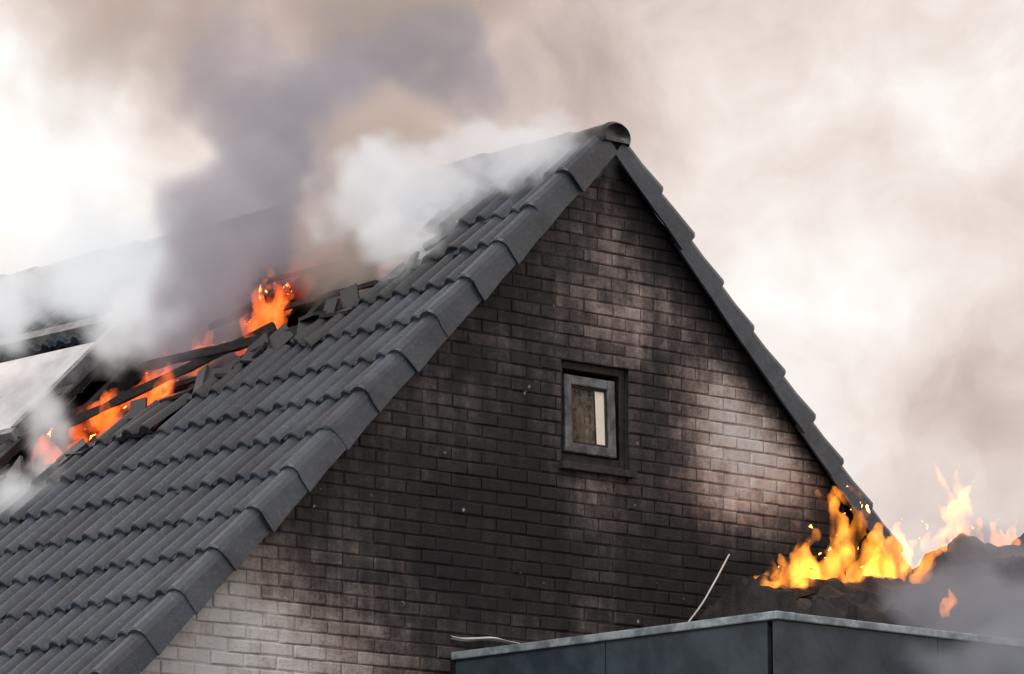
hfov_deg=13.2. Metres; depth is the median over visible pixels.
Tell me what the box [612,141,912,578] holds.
verge tiles
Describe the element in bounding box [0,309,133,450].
skylight frame
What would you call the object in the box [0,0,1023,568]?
sky
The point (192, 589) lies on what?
verge tiles
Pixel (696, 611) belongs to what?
hanging cable
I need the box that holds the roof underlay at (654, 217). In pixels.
[146,157,895,578]
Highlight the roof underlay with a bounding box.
[0,214,434,615]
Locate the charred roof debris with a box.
[699,533,1023,639]
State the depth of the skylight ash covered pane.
27.78 m
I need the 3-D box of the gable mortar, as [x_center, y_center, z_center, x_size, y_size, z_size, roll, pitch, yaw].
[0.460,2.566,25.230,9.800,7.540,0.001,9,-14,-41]
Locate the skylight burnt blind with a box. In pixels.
[5,340,95,361]
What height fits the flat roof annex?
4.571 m
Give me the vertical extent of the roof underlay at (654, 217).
4.699 m
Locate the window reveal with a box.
[561,359,628,469]
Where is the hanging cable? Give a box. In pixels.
[688,554,729,621]
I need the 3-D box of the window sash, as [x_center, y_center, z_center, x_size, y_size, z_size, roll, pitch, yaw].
[0.434,0.462,25.660,0.400,0.455,0.065,9,-16,-41]
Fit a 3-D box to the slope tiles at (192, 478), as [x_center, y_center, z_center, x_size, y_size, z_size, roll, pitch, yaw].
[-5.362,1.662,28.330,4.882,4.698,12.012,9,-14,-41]
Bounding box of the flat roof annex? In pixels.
[450,611,1023,673]
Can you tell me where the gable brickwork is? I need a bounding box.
[140,158,893,673]
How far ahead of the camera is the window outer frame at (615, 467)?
25.71 m
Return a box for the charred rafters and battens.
[0,210,457,626]
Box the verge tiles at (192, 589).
[88,135,617,673]
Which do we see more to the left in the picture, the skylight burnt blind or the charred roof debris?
the skylight burnt blind
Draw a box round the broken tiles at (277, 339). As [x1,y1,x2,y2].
[0,185,457,492]
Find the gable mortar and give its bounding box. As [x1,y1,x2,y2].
[142,163,887,673]
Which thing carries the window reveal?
attached to the gable brickwork
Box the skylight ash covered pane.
[0,342,93,429]
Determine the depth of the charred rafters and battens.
27.12 m
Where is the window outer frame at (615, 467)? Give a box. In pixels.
[558,360,636,478]
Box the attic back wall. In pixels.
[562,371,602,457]
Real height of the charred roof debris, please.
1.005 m
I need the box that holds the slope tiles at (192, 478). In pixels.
[0,142,583,673]
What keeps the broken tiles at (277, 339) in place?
on the slope tiles at (192, 478)
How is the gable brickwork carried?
on the ground
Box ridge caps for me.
[0,121,630,289]
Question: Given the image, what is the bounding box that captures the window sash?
[562,374,615,458]
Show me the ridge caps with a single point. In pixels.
(611, 131)

